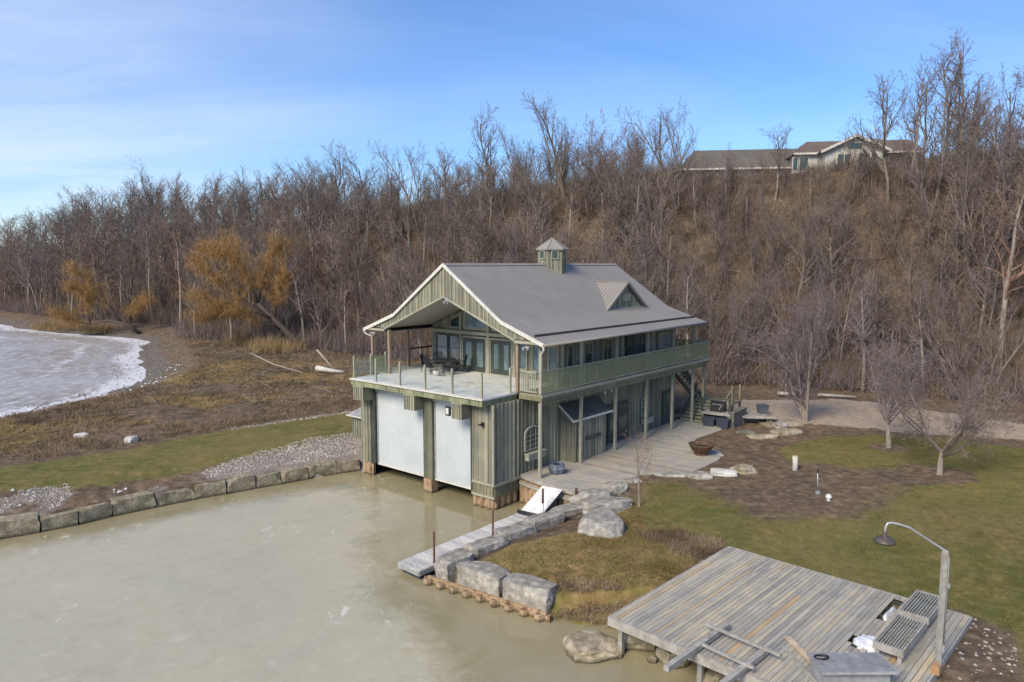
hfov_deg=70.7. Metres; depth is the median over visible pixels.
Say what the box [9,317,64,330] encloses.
shoreline bush
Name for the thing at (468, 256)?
bare tree
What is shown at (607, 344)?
window
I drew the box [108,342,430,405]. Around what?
dead branches
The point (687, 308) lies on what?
bare tree
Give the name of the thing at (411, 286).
bare tree
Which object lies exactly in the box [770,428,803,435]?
boulder
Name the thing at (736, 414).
terrace wall
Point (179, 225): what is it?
bare tree
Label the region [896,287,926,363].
bare tree
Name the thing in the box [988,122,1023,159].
bare tree
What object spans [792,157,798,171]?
window
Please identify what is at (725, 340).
bare tree
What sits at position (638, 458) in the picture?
garden tree
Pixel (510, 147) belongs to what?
bare tree
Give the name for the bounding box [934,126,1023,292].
bare tree
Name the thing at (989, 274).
bare tree
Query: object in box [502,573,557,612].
bank stone
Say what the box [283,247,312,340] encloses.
bare tree
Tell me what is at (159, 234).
bare tree
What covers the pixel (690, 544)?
dry grass
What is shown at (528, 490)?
sheet pile wall
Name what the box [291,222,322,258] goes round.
bare tree
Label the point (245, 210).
bare tree
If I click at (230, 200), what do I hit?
bare tree
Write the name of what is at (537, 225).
bare tree
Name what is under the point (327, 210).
bare tree
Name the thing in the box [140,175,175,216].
bare tree
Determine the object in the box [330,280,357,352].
bare tree
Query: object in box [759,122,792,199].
bare tree
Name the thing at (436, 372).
flower pot
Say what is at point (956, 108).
bare tree
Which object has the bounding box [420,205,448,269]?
bare tree
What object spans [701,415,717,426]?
storage tub
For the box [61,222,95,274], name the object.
bare tree
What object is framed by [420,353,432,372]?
patio chair
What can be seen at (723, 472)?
boulder
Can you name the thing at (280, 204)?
bare tree
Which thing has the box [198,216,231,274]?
bare tree
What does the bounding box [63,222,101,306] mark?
bare tree
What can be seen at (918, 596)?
slatted platform
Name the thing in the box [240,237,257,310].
bare tree
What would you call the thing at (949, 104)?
bare tree
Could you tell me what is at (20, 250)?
bare tree
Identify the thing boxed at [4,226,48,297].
bare tree
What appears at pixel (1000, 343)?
bare tree
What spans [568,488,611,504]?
boulder
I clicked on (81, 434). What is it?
boulder
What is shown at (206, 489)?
wall stone
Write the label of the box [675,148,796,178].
brown house
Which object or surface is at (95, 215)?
bare tree
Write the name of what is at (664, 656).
boulder
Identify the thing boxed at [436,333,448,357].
window
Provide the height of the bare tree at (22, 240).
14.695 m
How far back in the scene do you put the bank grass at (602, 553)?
26.43 m
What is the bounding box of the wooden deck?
[608,546,972,681]
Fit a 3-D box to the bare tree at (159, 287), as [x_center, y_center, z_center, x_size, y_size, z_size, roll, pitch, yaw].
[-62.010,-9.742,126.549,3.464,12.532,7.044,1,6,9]
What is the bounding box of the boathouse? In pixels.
[349,237,741,510]
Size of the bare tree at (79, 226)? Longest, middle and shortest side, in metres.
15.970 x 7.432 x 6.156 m
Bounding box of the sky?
[0,0,1023,245]
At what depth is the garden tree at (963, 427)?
35.71 m
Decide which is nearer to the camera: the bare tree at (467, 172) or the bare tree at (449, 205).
the bare tree at (449, 205)
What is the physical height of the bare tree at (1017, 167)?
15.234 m
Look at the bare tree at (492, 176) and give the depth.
97.23 m
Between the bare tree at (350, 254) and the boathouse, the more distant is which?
the bare tree at (350, 254)
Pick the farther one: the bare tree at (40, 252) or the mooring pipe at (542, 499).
the bare tree at (40, 252)
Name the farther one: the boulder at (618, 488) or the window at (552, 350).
the window at (552, 350)
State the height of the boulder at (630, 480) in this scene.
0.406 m
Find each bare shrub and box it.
[764,319,826,391]
[852,333,918,413]
[935,345,1000,434]
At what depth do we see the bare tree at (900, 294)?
64.76 m
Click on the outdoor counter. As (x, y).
(708, 411)
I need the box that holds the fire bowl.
[688,441,714,455]
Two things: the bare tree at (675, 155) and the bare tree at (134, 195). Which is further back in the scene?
the bare tree at (134, 195)
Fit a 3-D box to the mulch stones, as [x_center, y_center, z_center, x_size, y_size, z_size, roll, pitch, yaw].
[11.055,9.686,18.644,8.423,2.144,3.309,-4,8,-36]
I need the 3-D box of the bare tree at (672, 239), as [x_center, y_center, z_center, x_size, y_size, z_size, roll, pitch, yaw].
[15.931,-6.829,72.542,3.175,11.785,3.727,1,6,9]
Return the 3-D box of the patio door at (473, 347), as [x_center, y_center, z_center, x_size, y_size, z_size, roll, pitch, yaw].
[-2.177,0.779,41.955,1.950,2.070,0.110,5,8,40]
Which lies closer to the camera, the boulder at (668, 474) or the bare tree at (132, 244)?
the boulder at (668, 474)
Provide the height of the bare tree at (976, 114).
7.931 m
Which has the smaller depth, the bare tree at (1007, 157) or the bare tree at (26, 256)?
the bare tree at (1007, 157)
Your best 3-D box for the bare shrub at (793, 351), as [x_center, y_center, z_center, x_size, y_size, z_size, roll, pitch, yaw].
[22.651,1.347,58.334,4.040,6.189,3.685,1,4,-28]
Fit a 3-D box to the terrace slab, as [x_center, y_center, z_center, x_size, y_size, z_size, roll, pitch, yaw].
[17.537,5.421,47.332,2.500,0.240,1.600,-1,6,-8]
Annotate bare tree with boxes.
[0,243,14,290]
[0,258,19,296]
[0,261,14,299]
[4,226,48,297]
[7,232,46,303]
[9,232,60,315]
[14,229,32,254]
[17,243,40,306]
[25,222,48,253]
[29,229,57,303]
[32,241,56,289]
[34,253,62,307]
[37,254,59,289]
[41,214,75,265]
[52,254,84,307]
[54,211,74,262]
[54,223,74,263]
[55,241,82,312]
[59,216,78,252]
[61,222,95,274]
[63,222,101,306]
[63,225,101,284]
[64,266,108,319]
[71,212,98,249]
[75,216,118,297]
[76,234,106,311]
[79,207,103,273]
[87,219,114,265]
[94,218,129,249]
[94,240,118,272]
[95,211,112,241]
[99,190,126,246]
[107,243,150,306]
[108,216,153,323]
[109,250,132,302]
[110,223,134,279]
[114,213,142,264]
[122,173,152,239]
[124,188,169,239]
[126,215,164,308]
[127,199,139,256]
[129,158,166,222]
[130,195,156,291]
[136,207,152,261]
[138,207,168,250]
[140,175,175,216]
[140,190,155,214]
[140,194,187,303]
[143,250,174,314]
[146,207,175,270]
[152,212,191,324]
[162,214,191,268]
[165,169,188,207]
[167,177,193,252]
[168,202,190,252]
[175,241,218,332]
[181,208,229,269]
[183,274,208,332]
[185,223,219,306]
[185,268,218,337]
[185,280,220,326]
[190,176,215,220]
[192,241,242,338]
[197,199,211,232]
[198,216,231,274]
[198,225,234,326]
[207,180,249,244]
[208,171,226,213]
[209,188,227,220]
[218,179,244,238]
[220,202,262,258]
[221,251,265,306]
[223,224,247,290]
[228,220,275,297]
[233,172,250,217]
[237,176,255,230]
[239,194,255,228]
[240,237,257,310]
[245,168,281,225]
[249,266,279,337]
[252,204,270,244]
[254,212,287,268]
[258,296,289,340]
[260,213,296,312]
[262,178,277,213]
[262,205,293,265]
[267,181,293,228]
[268,249,318,327]
[269,169,283,211]
[269,187,289,218]
[272,236,297,323]
[275,162,317,231]
[283,151,328,243]
[283,164,320,234]
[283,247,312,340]
[285,225,334,293]
[287,228,309,266]
[290,164,321,264]
[290,174,301,214]
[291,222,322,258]
[299,271,323,332]
[300,279,339,350]
[307,216,372,289]
[308,141,353,245]
[309,161,334,237]
[317,248,335,319]
[319,184,351,263]
[320,222,358,284]
[321,183,338,247]
[324,283,355,334]
[328,154,345,192]
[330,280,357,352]
[334,143,392,262]
[343,167,369,234]
[347,256,367,308]
[347,271,387,316]
[349,295,365,340]
[355,166,379,213]
[355,182,372,221]
[367,138,441,232]
[372,174,385,203]
[375,151,411,261]
[377,167,400,216]
[379,251,419,304]
[382,180,421,264]
[384,173,410,215]
[387,235,404,290]
[388,249,429,361]
[391,330,414,357]
[416,206,433,271]
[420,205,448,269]
[430,144,451,202]
[431,141,457,227]
[440,175,459,246]
[451,191,470,256]
[451,208,488,262]
[458,249,477,262]
[461,162,477,196]
[465,148,498,191]
[468,101,511,208]
[483,161,503,229]
[484,117,534,202]
[485,224,504,260]
[496,221,527,262]
[502,222,519,262]
[505,172,548,231]
[509,135,531,174]
[516,143,538,179]
[518,89,576,206]
[519,157,534,214]
[522,228,544,259]
[528,211,551,257]
[535,151,552,192]
[557,221,576,262]
[558,108,627,199]
[564,170,582,244]
[572,161,599,221]
[573,145,634,240]
[590,181,615,262]
[608,243,640,279]
[613,147,652,187]
[616,96,706,216]
[616,135,668,215]
[623,171,646,254]
[626,128,649,159]
[628,123,644,162]
[630,203,661,282]
[634,192,679,275]
[634,270,698,352]
[647,109,672,160]
[655,214,686,303]
[663,144,681,181]
[669,258,702,374]
[683,172,701,233]
[700,288,752,353]
[702,192,725,256]
[704,277,771,385]
[714,254,734,285]
[715,142,736,209]
[723,276,771,342]
[726,252,800,380]
[736,160,757,227]
[750,266,848,387]
[751,185,783,248]
[752,218,787,293]
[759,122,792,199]
[766,275,828,344]
[777,198,833,311]
[798,201,830,237]
[802,194,866,314]
[804,161,818,209]
[808,257,870,372]
[838,137,877,204]
[845,70,916,205]
[846,267,882,392]
[859,183,905,264]
[862,250,890,346]
[863,238,877,272]
[882,44,969,227]
[883,258,944,328]
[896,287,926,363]
[897,58,946,177]
[901,258,984,399]
[901,274,938,390]
[917,33,992,154]
[925,26,992,176]
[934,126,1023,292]
[937,170,973,261]
[940,87,970,147]
[957,82,1006,155]
[959,72,994,149]
[961,286,1023,397]
[965,208,1022,347]
[966,63,1023,246]
[980,169,1023,370]
[987,118,1023,235]
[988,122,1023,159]
[991,71,1023,350]
[991,116,1022,163]
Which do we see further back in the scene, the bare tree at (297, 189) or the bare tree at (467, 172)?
the bare tree at (297, 189)
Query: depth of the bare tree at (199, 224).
133.87 m
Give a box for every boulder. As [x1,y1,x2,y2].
[73,432,89,437]
[124,436,138,443]
[563,629,624,663]
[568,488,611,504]
[577,507,624,538]
[583,495,632,514]
[603,481,627,495]
[617,629,655,651]
[622,477,641,482]
[647,655,655,663]
[654,472,688,476]
[655,646,691,669]
[687,471,712,479]
[696,666,725,681]
[710,468,737,476]
[729,464,757,473]
[736,430,756,433]
[746,433,777,438]
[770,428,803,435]
[772,421,787,428]
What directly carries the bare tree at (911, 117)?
on the ground at (778, 488)
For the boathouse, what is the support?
on the ground at (778, 488)
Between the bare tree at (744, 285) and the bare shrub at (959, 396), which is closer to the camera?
the bare shrub at (959, 396)
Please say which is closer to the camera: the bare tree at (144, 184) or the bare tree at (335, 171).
the bare tree at (335, 171)
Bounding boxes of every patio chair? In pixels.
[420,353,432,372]
[423,356,437,372]
[433,352,442,368]
[442,357,453,375]
[454,355,466,372]
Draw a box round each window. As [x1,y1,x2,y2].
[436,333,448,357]
[448,334,459,362]
[449,314,459,328]
[463,312,485,330]
[520,344,527,370]
[524,425,546,460]
[532,346,538,372]
[546,346,556,375]
[566,344,574,369]
[583,341,593,366]
[602,338,613,364]
[640,396,653,423]
[657,332,669,349]
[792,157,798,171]
[799,157,808,170]
[844,153,850,168]
[847,142,862,149]
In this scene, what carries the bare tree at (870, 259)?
on the ground at (778, 488)
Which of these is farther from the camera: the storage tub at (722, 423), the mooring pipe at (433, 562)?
the storage tub at (722, 423)
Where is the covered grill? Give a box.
[710,400,726,412]
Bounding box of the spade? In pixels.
[816,468,819,493]
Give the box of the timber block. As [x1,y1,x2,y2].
[930,661,941,675]
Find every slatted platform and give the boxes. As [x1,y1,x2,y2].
[873,613,926,664]
[898,590,938,629]
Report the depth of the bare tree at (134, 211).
165.83 m
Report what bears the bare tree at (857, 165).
on the ground at (778, 488)
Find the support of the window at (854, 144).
in the white house at (819, 149)
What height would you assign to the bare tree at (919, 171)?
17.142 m
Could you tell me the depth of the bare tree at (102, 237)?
166.69 m
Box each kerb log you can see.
[777,391,798,395]
[817,393,855,397]
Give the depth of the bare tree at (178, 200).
152.12 m
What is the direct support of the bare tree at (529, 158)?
on the ground at (778, 488)
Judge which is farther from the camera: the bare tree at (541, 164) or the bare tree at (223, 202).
the bare tree at (223, 202)
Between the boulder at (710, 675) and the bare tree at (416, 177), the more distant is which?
the bare tree at (416, 177)
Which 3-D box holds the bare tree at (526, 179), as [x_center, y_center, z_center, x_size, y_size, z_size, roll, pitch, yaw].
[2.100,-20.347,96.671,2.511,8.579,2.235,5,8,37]
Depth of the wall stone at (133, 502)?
34.35 m
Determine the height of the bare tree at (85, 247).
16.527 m
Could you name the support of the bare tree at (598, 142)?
on the ground at (778, 488)
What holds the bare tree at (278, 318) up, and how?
on the ground at (778, 488)
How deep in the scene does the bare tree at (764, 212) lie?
78.01 m
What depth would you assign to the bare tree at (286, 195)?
139.89 m
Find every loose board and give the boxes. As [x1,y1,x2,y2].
[781,646,816,681]
[784,636,810,663]
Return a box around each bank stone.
[434,548,473,581]
[456,561,510,596]
[463,534,508,556]
[493,521,536,542]
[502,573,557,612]
[522,510,564,530]
[550,503,583,519]
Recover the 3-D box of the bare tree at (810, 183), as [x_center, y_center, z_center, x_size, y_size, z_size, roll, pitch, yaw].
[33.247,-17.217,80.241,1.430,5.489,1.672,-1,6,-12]
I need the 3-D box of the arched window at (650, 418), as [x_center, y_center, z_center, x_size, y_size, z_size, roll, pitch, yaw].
[8.369,4.264,44.736,0.385,1.650,1.060,5,8,40]
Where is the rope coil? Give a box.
[813,654,828,659]
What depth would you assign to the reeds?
52.82 m
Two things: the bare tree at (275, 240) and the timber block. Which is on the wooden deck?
the timber block
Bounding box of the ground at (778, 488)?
[0,158,1023,681]
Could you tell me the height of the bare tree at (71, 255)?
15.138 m
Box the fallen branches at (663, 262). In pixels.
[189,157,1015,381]
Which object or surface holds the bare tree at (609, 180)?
on the ground at (778, 488)
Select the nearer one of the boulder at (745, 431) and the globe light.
the globe light
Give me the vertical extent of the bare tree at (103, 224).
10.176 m
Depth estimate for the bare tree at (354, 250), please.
101.45 m
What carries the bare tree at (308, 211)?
on the ground at (778, 488)
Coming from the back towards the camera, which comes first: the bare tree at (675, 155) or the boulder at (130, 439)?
the bare tree at (675, 155)
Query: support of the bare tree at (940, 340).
on the ground at (778, 488)
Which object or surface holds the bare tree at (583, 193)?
on the ground at (778, 488)
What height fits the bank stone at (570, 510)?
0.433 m
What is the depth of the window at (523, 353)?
39.57 m
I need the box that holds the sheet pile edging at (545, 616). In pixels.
[423,575,551,622]
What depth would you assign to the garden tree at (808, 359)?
47.34 m
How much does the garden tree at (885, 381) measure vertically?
8.406 m
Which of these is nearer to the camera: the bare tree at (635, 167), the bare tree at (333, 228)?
the bare tree at (635, 167)
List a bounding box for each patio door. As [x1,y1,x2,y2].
[462,336,485,373]
[490,338,511,376]
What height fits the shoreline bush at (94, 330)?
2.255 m
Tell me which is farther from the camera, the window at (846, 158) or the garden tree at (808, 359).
the window at (846, 158)
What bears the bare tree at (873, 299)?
on the ground at (778, 488)
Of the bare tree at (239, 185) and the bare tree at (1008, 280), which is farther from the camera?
the bare tree at (239, 185)
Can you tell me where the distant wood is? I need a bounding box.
[0,72,1023,372]
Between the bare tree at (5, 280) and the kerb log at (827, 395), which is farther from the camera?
the bare tree at (5, 280)
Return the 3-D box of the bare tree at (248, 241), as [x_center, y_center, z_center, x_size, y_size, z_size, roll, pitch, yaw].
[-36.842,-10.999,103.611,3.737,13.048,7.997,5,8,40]
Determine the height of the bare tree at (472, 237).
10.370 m
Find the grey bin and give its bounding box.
[756,403,769,413]
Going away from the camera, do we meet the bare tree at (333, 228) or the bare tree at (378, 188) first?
the bare tree at (333, 228)
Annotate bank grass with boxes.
[485,497,693,609]
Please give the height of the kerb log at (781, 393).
0.328 m
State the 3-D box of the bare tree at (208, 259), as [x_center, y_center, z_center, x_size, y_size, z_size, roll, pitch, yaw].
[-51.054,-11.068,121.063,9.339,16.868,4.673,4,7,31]
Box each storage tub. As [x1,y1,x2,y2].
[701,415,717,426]
[715,417,731,428]
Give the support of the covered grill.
on the outdoor counter
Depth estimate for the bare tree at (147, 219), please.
158.04 m
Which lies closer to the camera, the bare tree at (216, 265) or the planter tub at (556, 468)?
the planter tub at (556, 468)
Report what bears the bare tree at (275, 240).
on the ground at (778, 488)
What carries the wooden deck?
on the ground at (778, 488)
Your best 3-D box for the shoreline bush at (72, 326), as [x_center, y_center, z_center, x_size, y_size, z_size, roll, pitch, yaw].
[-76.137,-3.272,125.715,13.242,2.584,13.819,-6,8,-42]
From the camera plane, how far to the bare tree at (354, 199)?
114.64 m
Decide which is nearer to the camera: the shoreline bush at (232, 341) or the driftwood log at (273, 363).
the driftwood log at (273, 363)
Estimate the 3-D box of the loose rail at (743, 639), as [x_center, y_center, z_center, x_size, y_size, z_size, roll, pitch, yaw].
[6.275,8.158,19.774,0.080,0.060,2.300,-6,8,-42]
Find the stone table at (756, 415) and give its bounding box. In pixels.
[742,411,776,423]
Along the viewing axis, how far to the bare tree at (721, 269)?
74.70 m
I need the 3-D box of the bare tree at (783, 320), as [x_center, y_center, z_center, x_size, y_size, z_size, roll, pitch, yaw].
[24.272,-1.135,61.660,8.516,10.436,4.182,4,9,33]
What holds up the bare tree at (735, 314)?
on the ground at (778, 488)
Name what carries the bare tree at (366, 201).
on the ground at (778, 488)
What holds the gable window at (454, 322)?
in the boathouse
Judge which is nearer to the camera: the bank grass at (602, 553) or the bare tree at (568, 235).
the bank grass at (602, 553)
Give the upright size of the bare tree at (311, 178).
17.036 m
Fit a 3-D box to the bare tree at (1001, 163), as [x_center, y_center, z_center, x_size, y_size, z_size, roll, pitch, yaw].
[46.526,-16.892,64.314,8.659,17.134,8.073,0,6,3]
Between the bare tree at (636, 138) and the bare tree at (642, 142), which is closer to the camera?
the bare tree at (636, 138)
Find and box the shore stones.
[16,335,188,411]
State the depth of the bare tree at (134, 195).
162.26 m
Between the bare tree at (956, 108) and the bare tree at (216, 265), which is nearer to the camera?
the bare tree at (956, 108)
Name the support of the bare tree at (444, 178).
on the ground at (778, 488)
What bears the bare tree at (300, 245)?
on the ground at (778, 488)
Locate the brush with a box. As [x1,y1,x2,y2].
[0,138,1023,402]
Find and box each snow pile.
[853,634,882,651]
[883,606,896,620]
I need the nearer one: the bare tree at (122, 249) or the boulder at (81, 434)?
the boulder at (81, 434)
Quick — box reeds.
[0,337,430,459]
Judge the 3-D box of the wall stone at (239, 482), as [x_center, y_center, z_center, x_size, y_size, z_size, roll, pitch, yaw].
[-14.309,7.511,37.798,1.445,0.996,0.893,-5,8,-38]
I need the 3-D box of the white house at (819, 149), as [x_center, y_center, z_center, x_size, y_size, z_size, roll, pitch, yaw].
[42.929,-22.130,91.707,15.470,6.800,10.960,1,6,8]
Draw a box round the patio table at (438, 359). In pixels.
[431,358,455,372]
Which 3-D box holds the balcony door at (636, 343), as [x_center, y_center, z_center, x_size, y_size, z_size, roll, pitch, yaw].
[7.483,0.598,43.517,0.080,2.100,2.300,5,8,40]
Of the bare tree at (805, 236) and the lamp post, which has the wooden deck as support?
the lamp post
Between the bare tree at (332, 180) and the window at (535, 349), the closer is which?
the window at (535, 349)
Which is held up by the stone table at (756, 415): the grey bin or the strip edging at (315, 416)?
the grey bin
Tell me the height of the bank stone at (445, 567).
0.870 m
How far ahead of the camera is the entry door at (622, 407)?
42.52 m
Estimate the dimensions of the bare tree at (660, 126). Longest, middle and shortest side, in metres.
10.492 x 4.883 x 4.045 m
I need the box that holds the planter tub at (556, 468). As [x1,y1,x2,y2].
[548,461,564,474]
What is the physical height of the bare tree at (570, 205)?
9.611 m
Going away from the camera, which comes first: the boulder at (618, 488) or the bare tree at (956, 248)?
the boulder at (618, 488)
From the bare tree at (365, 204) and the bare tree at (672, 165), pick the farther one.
the bare tree at (365, 204)
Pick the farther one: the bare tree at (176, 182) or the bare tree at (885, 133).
the bare tree at (176, 182)
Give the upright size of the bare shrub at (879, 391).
5.927 m
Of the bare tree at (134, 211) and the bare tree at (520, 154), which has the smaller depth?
the bare tree at (520, 154)
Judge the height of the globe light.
0.350 m
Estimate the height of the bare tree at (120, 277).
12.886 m
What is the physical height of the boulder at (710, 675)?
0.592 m
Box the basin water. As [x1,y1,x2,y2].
[0,468,735,681]
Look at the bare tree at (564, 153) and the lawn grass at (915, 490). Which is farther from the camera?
the bare tree at (564, 153)
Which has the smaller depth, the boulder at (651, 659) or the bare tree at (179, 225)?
the boulder at (651, 659)
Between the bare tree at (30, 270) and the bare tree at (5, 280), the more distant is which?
the bare tree at (5, 280)
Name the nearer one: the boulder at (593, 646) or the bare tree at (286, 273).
the boulder at (593, 646)
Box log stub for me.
[792,455,797,470]
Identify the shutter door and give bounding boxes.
[375,389,423,476]
[433,399,470,489]
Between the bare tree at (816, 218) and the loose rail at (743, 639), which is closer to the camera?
the loose rail at (743, 639)
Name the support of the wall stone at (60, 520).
on the ground at (778, 488)
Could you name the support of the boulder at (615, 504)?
on the ground at (778, 488)
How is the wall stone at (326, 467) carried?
on the ground at (778, 488)
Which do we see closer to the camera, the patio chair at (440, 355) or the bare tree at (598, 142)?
the patio chair at (440, 355)
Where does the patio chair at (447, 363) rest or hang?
on the boathouse
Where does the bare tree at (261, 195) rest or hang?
on the ground at (778, 488)
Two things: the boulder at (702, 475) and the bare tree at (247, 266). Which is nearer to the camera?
the boulder at (702, 475)
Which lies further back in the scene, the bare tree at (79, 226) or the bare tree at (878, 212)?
the bare tree at (79, 226)
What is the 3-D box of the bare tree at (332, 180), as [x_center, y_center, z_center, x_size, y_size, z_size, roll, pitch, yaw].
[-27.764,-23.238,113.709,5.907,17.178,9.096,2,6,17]
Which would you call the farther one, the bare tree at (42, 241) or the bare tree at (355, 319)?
the bare tree at (42, 241)
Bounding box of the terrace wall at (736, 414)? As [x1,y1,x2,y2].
[728,407,746,428]
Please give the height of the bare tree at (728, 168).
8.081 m
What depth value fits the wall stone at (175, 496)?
35.58 m
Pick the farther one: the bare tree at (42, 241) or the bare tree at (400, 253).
the bare tree at (42, 241)
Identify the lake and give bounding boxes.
[0,324,149,416]
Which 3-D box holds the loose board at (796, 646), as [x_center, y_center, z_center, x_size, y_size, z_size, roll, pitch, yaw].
[7.885,8.406,18.770,0.170,0.155,2.970,-1,6,-6]
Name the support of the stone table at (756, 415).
on the ground at (778, 488)
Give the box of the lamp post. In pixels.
[873,522,949,663]
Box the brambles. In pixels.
[0,249,1023,402]
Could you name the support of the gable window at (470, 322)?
in the boathouse
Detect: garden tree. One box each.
[621,428,659,506]
[724,282,841,421]
[834,306,951,447]
[880,363,1023,474]
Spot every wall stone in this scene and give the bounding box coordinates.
[0,511,39,539]
[39,509,77,531]
[76,501,111,524]
[110,490,155,516]
[156,488,195,506]
[195,480,225,498]
[224,473,254,493]
[255,471,281,488]
[280,466,307,483]
[305,459,335,478]
[335,459,360,473]
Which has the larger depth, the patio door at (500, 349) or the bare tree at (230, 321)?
the bare tree at (230, 321)
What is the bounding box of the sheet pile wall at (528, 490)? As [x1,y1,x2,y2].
[519,479,577,510]
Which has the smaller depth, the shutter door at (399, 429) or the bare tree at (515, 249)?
the shutter door at (399, 429)
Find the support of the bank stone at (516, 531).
on the ground at (778, 488)
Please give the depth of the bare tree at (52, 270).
166.83 m
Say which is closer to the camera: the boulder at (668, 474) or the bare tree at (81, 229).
the boulder at (668, 474)
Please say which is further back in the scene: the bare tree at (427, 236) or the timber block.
the bare tree at (427, 236)
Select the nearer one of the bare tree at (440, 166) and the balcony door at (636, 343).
the balcony door at (636, 343)
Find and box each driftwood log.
[250,352,303,372]
[315,365,344,372]
[316,349,335,373]
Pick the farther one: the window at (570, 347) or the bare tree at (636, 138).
the bare tree at (636, 138)
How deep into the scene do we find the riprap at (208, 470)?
40.07 m
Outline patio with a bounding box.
[520,420,723,495]
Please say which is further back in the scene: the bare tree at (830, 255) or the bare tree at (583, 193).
the bare tree at (583, 193)
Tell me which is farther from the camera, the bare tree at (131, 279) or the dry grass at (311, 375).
the bare tree at (131, 279)
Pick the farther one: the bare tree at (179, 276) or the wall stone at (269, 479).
the bare tree at (179, 276)
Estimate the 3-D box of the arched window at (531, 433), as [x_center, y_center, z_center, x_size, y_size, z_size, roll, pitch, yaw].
[1.153,5.069,36.233,0.385,1.650,1.460,5,8,40]
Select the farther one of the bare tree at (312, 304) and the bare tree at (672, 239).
the bare tree at (312, 304)
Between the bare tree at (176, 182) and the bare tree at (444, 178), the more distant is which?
the bare tree at (176, 182)
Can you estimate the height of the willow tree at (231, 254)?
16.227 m
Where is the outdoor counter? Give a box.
[701,397,730,422]
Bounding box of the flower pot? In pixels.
[433,366,439,375]
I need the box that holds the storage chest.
[807,652,898,681]
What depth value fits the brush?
80.46 m
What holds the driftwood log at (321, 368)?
on the ground at (778, 488)
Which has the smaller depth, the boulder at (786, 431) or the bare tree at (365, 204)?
the boulder at (786, 431)
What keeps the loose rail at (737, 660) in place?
on the loose beam at (735, 674)
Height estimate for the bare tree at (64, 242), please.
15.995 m
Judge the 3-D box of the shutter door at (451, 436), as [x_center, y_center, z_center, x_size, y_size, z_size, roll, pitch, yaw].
[-2.907,5.029,36.187,2.640,4.459,0.398,5,8,40]
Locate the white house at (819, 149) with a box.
[786,134,926,172]
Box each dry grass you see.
[0,349,369,451]
[550,525,740,629]
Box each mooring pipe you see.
[432,531,434,574]
[491,511,493,535]
[542,488,543,511]
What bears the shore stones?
on the ground at (778, 488)
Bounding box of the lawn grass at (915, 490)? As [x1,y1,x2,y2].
[625,435,1023,653]
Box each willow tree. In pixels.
[35,258,157,333]
[171,221,303,346]
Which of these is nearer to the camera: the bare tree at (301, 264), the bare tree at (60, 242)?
the bare tree at (301, 264)
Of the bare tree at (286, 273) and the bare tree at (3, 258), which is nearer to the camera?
the bare tree at (286, 273)
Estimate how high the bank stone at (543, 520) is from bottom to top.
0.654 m
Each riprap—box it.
[0,433,361,512]
[11,486,127,505]
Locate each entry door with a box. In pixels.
[607,400,627,443]
[661,389,670,424]
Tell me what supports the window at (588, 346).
in the boathouse
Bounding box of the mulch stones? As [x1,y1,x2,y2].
[947,618,1017,681]
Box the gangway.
[517,486,562,515]
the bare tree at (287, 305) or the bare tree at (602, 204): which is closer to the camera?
the bare tree at (602, 204)
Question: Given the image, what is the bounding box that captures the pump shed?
[346,407,361,438]
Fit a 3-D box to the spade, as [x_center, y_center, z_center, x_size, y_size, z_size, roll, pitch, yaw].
[13.950,6.462,32.868,0.200,1.352,0.070,0,6,0]
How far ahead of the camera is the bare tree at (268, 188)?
160.67 m
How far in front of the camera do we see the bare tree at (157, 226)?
151.27 m
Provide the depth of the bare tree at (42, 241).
158.94 m
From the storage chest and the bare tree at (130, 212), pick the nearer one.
the storage chest
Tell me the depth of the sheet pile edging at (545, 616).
25.12 m
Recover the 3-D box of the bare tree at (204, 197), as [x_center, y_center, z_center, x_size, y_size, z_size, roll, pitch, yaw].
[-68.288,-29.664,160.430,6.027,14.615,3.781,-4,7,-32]
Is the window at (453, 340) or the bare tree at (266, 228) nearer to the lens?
the window at (453, 340)
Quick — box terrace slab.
[756,419,803,426]
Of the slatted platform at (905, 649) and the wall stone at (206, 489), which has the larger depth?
the wall stone at (206, 489)
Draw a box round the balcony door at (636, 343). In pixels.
[625,333,645,369]
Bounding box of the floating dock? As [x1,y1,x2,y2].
[397,513,526,579]
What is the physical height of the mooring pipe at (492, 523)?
2.150 m
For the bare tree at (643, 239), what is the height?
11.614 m
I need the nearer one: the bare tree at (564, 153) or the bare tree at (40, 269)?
the bare tree at (564, 153)
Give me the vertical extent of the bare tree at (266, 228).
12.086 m
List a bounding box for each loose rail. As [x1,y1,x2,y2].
[702,643,754,669]
[704,622,781,656]
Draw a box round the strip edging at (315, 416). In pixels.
[231,411,352,429]
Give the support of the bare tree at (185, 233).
on the ground at (778, 488)
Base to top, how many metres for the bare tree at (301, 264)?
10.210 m
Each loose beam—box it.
[663,622,729,671]
[719,646,769,681]
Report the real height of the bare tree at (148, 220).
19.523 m
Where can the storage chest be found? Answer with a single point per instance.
(859, 667)
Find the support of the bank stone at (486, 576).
on the sheet pile edging at (545, 616)
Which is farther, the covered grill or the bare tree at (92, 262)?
the bare tree at (92, 262)
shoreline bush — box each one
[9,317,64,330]
[39,316,100,330]
[76,321,120,334]
[215,328,262,346]
[233,331,313,354]
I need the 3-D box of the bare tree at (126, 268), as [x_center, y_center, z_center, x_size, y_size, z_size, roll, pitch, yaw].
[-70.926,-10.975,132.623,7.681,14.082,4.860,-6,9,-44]
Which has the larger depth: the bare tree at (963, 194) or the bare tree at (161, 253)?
the bare tree at (161, 253)
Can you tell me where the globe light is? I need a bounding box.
[826,494,831,500]
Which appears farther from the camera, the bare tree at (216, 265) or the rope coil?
the bare tree at (216, 265)
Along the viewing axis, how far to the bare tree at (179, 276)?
115.66 m

